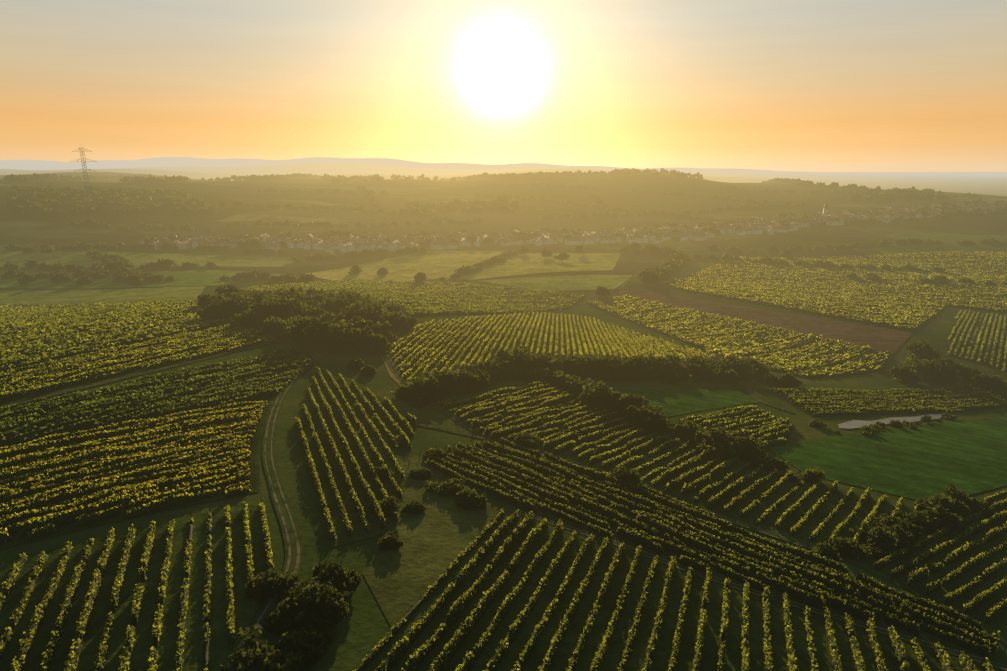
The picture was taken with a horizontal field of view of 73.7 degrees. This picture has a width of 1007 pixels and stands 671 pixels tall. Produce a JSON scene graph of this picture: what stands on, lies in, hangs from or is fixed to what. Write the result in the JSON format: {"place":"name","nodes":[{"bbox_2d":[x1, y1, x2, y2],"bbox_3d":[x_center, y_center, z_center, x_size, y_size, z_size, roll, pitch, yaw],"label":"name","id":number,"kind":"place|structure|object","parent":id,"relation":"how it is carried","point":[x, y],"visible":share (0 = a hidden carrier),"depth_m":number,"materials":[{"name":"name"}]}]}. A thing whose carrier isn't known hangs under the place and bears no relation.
{"place":"outdoors","nodes":[
{"label":"outdoors","id":0,"kind":"place"},
{"bbox_2d":[0,286,204,304],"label":"field","id":1,"kind":"structure","parent":0,"point":[35,297],"depth_m":573.33,"materials":[{"name":"green plant"}]},
{"bbox_2d":[4,307,227,372],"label":"ground","id":2,"kind":"structure","parent":0,"point":[225,322],"depth_m":288.38,"materials":[{"name":"brown soil"}]},
{"bbox_2d":[0,300,226,372],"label":"vine","id":3,"kind":"object","parent":2,"relation":"on","point":[26,312],"depth_m":326.88,"materials":[{"name":"green plant"}]},
{"bbox_2d":[0,403,272,548],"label":"ground","id":4,"kind":"structure","parent":0,"point":[17,540],"depth_m":130.69,"materials":[{"name":"green plant"}]},
{"bbox_2d":[0,400,267,546],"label":"vine","id":5,"kind":"object","parent":4,"relation":"on","point":[64,496],"depth_m":140.34,"materials":[{"name":"green plant"}]},
{"bbox_2d":[0,501,278,670],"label":"ground","id":6,"kind":"structure","parent":0,"point":[219,644],"depth_m":97.10,"materials":[{"name":"green plant"}]},
{"bbox_2d":[0,502,273,670],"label":"vine","id":7,"kind":"object","parent":6,"relation":"on","point":[231,625],"depth_m":95.41,"materials":[{"name":"green plant"}]},
{"bbox_2d":[0,336,280,403],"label":"ground","id":8,"kind":"structure","parent":0,"point":[31,394],"depth_m":226.62,"materials":[{"name":"green plant"}]},
{"bbox_2d":[0,270,282,288],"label":"field","id":9,"kind":"structure","parent":0,"point":[196,277],"depth_m":668.66,"materials":[{"name":"green plant"}]},
{"bbox_2d":[0,251,293,267],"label":"field","id":10,"kind":"structure","parent":0,"point":[76,258],"depth_m":835.22,"materials":[{"name":"green plant"}]},
{"bbox_2d":[0,348,317,446],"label":"ground","id":11,"kind":"structure","parent":0,"point":[154,416],"depth_m":186.56,"materials":[{"name":"green plant"}]},
{"bbox_2d":[0,346,314,445],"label":"vine","id":12,"kind":"object","parent":11,"relation":"on","point":[186,376],"depth_m":196.17,"materials":[{"name":"green plant"}]},
{"bbox_2d":[293,369,416,547],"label":"field","id":13,"kind":"structure","parent":0,"point":[359,532],"depth_m":156.95,"materials":[{"name":"green plant"}]},
{"bbox_2d":[295,366,415,539],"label":"vine","id":14,"kind":"object","parent":13,"relation":"on","point":[379,457],"depth_m":160.73,"materials":[{"name":"green plant"}]},
{"bbox_2d":[380,351,405,385],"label":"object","id":15,"kind":"structure","parent":0,"point":[394,377],"depth_m":249.24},
{"bbox_2d":[305,250,506,280],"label":"field","id":16,"kind":"structure","parent":0,"point":[436,264],"depth_m":797.19,"materials":[{"name":"green plant"}]},
{"bbox_2d":[240,279,585,316],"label":"field","id":17,"kind":"structure","parent":0,"point":[404,310],"depth_m":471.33,"materials":[{"name":"green plant"}]},
{"bbox_2d":[362,455,500,629],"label":"field","id":18,"kind":"structure","parent":0,"point":[439,534],"depth_m":117.59,"materials":[{"name":"green plant"}]},
{"bbox_2d":[220,431,994,670],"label":"trees","id":19,"kind":"object","parent":18,"relation":"on","point":[306,609],"depth_m":100.36,"materials":[{"name":"green plant"}]},
{"bbox_2d":[0,157,1006,670],"bbox_3d":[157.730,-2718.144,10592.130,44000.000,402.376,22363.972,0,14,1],"label":"terrain","id":20,"kind":"structure","parent":0,"point":[360,629],"depth_m":977.80,"materials":[{"name":"green plant"}]},
{"bbox_2d":[70,148,96,207],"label":"pylon tower","id":21,"kind":"structure","parent":20,"relation":"on","point":[85,161],"depth_m":1159.47,"materials":[{"name":"silver metal"}]},
{"bbox_2d":[0,188,256,222],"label":"field wood","id":22,"kind":"object","parent":20,"relation":"on","point":[223,212],"visible":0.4,"depth_m":1234.39,"materials":[{"name":"green plant"}]},
{"bbox_2d":[0,324,280,401],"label":"vine","id":23,"kind":"object","parent":20,"relation":"on","point":[136,345],"depth_m":245.03,"materials":[{"name":"green plant"}]},
{"bbox_2d":[118,174,188,183],"bbox_3d":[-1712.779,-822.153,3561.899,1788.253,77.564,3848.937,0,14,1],"label":"field wood","id":24,"kind":"object","parent":20,"relation":"on","point":[154,183],"visible":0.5,"depth_m":1817.60,"materials":[{"name":"green plant"}]},
{"bbox_2d":[0,271,1006,670],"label":"track verge","id":25,"kind":"structure","parent":20,"relation":"on","point":[270,445],"depth_m":127.80,"materials":[{"name":"green plant"}]},
{"bbox_2d":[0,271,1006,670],"bbox_3d":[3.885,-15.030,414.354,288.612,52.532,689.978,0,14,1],"label":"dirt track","id":26,"kind":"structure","parent":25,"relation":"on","point":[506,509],"depth_m":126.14,"materials":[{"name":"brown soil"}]},
{"bbox_2d":[3,168,1006,249],"bbox_3d":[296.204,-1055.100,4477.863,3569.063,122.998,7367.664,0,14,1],"label":"hill trees","id":27,"kind":"object","parent":20,"relation":"on","point":[49,202],"depth_m":1363.10,"materials":[{"name":"green plant"}]},
{"bbox_2d":[4,320,1006,662],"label":"vineyard posts","id":28,"kind":"object","parent":20,"relation":"on","point":[538,508],"visible":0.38,"depth_m":135.94,"materials":[{"name":"brown wood"}]},
{"bbox_2d":[139,201,1006,249],"bbox_3d":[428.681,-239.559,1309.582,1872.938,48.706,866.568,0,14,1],"label":"village roofs","id":29,"kind":"structure","parent":20,"relation":"on","point":[367,241],"depth_m":1047.18,"materials":[{"name":"brown tile"}]},
{"bbox_2d":[546,183,849,211],"bbox_3d":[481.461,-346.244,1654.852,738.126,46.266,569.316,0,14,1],"label":"field hill","id":30,"kind":"structure","parent":20,"relation":"on","point":[638,200],"depth_m":1650.61,"materials":[{"name":"green plant"}]},
{"bbox_2d":[607,173,710,181],"bbox_3d":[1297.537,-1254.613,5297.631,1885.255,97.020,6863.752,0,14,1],"label":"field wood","id":31,"kind":"object","parent":30,"relation":"on","point":[622,177],"visible":0.56,"depth_m":2074.11,"materials":[{"name":"green plant"}]},
{"bbox_2d":[656,251,1006,329],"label":"vine","id":32,"kind":"object","parent":20,"relation":"on","point":[884,298],"depth_m":664.75,"materials":[{"name":"green plant"}]},
{"bbox_2d":[0,0,1006,171],"label":"sky","id":33,"kind":"structure","parent":0,"point":[774,85],"materials":[{"name":"orange"}]},
{"bbox_2d":[446,253,620,279],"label":"field","id":34,"kind":"structure","parent":0,"point":[527,263],"depth_m":789.17,"materials":[{"name":"green plant"}]},
{"bbox_2d":[391,313,718,378],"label":"field","id":35,"kind":"structure","parent":0,"point":[518,343],"depth_m":342.20,"materials":[{"name":"green plant"}]},
{"bbox_2d":[388,311,715,380],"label":"vine","id":36,"kind":"object","parent":35,"relation":"on","point":[610,343],"depth_m":334.71,"materials":[{"name":"green plant"}]},
{"bbox_2d":[481,275,636,290],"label":"field","id":37,"kind":"structure","parent":0,"point":[570,282],"depth_m":649.42,"materials":[{"name":"green plant"}]},
{"bbox_2d":[140,202,1006,252],"bbox_3d":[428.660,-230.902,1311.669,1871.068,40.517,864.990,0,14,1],"label":"village walls","id":38,"kind":"structure","parent":0,"point":[393,246],"depth_m":1013.33,"materials":[{"name":"beige paint"}]},
{"bbox_2d":[435,386,914,554],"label":"ground","id":39,"kind":"structure","parent":0,"point":[828,506],"depth_m":157.54,"materials":[{"name":"green plant"}]},
{"bbox_2d":[439,381,921,545],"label":"vine","id":40,"kind":"object","parent":39,"relation":"on","point":[594,460],"depth_m":177.88,"materials":[{"name":"green plant"}]},
{"bbox_2d":[350,510,1004,670],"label":"field","id":41,"kind":"structure","parent":0,"point":[614,653],"depth_m":98.69,"materials":[{"name":"green plant"}]},
{"bbox_2d":[353,509,994,670],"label":"vine","id":42,"kind":"object","parent":41,"relation":"on","point":[793,658],"depth_m":97.37,"materials":[{"name":"green plant"}]},
{"bbox_2d":[607,387,759,416],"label":"field","id":43,"kind":"structure","parent":0,"point":[674,401],"depth_m":243.21,"materials":[{"name":"green plant"}]},
{"bbox_2d":[653,259,721,284],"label":"field","id":44,"kind":"structure","parent":0,"point":[688,271],"depth_m":775.88,"materials":[{"name":"green plant"}]},
{"bbox_2d":[0,237,1006,296],"bbox_3d":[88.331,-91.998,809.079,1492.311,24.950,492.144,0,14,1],"label":"trees","id":45,"kind":"object","parent":44,"relation":"on","point":[668,267],"depth_m":786.58,"materials":[{"name":"green plant"}]},
{"bbox_2d":[416,442,1006,664],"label":"ground","id":46,"kind":"structure","parent":0,"point":[932,638],"depth_m":120.36,"materials":[{"name":"green plant"}]},
{"bbox_2d":[422,437,1000,657],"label":"vine","id":47,"kind":"object","parent":46,"relation":"on","point":[690,541],"depth_m":127.53,"materials":[{"name":"green plant"}]},
{"bbox_2d":[680,405,794,457],"bbox_3d":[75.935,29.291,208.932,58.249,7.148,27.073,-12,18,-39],"label":"field","id":48,"kind":"structure","parent":0,"point":[789,433],"depth_m":207.68,"materials":[{"name":"green plant"}]},
{"bbox_2d":[197,284,1006,484],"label":"trees","id":49,"kind":"object","parent":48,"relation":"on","point":[351,321],"depth_m":274.23,"materials":[{"name":"green plant"}]},
{"bbox_2d":[586,299,890,377],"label":"field","id":50,"kind":"structure","parent":0,"point":[866,361],"depth_m":398.70,"materials":[{"name":"green plant"}]},
{"bbox_2d":[588,295,889,377],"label":"vine","id":51,"kind":"object","parent":50,"relation":"on","point":[811,361],"depth_m":420.33,"materials":[{"name":"green plant"}]},
{"bbox_2d":[619,287,911,355],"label":"field","id":52,"kind":"structure","parent":0,"point":[878,339],"depth_m":480.45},
{"bbox_2d":[655,255,1006,331],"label":"field","id":53,"kind":"structure","parent":0,"point":[923,323],"depth_m":546.84,"materials":[{"name":"green plant"}]},
{"bbox_2d":[766,382,1006,416],"bbox_3d":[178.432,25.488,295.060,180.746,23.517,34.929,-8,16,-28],"label":"field","id":54,"kind":"structure","parent":0,"point":[793,404],"depth_m":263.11,"materials":[{"name":"green plant"}]},
{"bbox_2d":[768,415,1006,499],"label":"field","id":55,"kind":"structure","parent":0,"point":[968,457],"depth_m":195.68,"materials":[{"name":"green plant"}]},
{"bbox_2d":[838,414,941,428],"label":"water","id":56,"kind":"structure","parent":0,"point":[852,424],"depth_m":240.98,"materials":[{"name":"grey liquid"}]},
{"bbox_2d":[844,487,1006,638],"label":"field","id":57,"kind":"structure","parent":0,"point":[996,624],"depth_m":126.05,"materials":[{"name":"green plant"}]},
{"bbox_2d":[857,489,1006,623],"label":"vine","id":58,"kind":"object","parent":57,"relation":"on","point":[980,541],"depth_m":129.49,"materials":[{"name":"green plant"}]},
{"bbox_2d":[945,310,1006,373],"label":"field","id":59,"kind":"structure","parent":0,"point":[978,323],"depth_m":430.63,"materials":[{"name":"green plant"}]},
{"bbox_2d":[947,310,1006,371],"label":"vine","id":60,"kind":"object","parent":59,"relation":"on","point":[979,336],"depth_m":437.47,"materials":[{"name":"green plant"}]}
]}

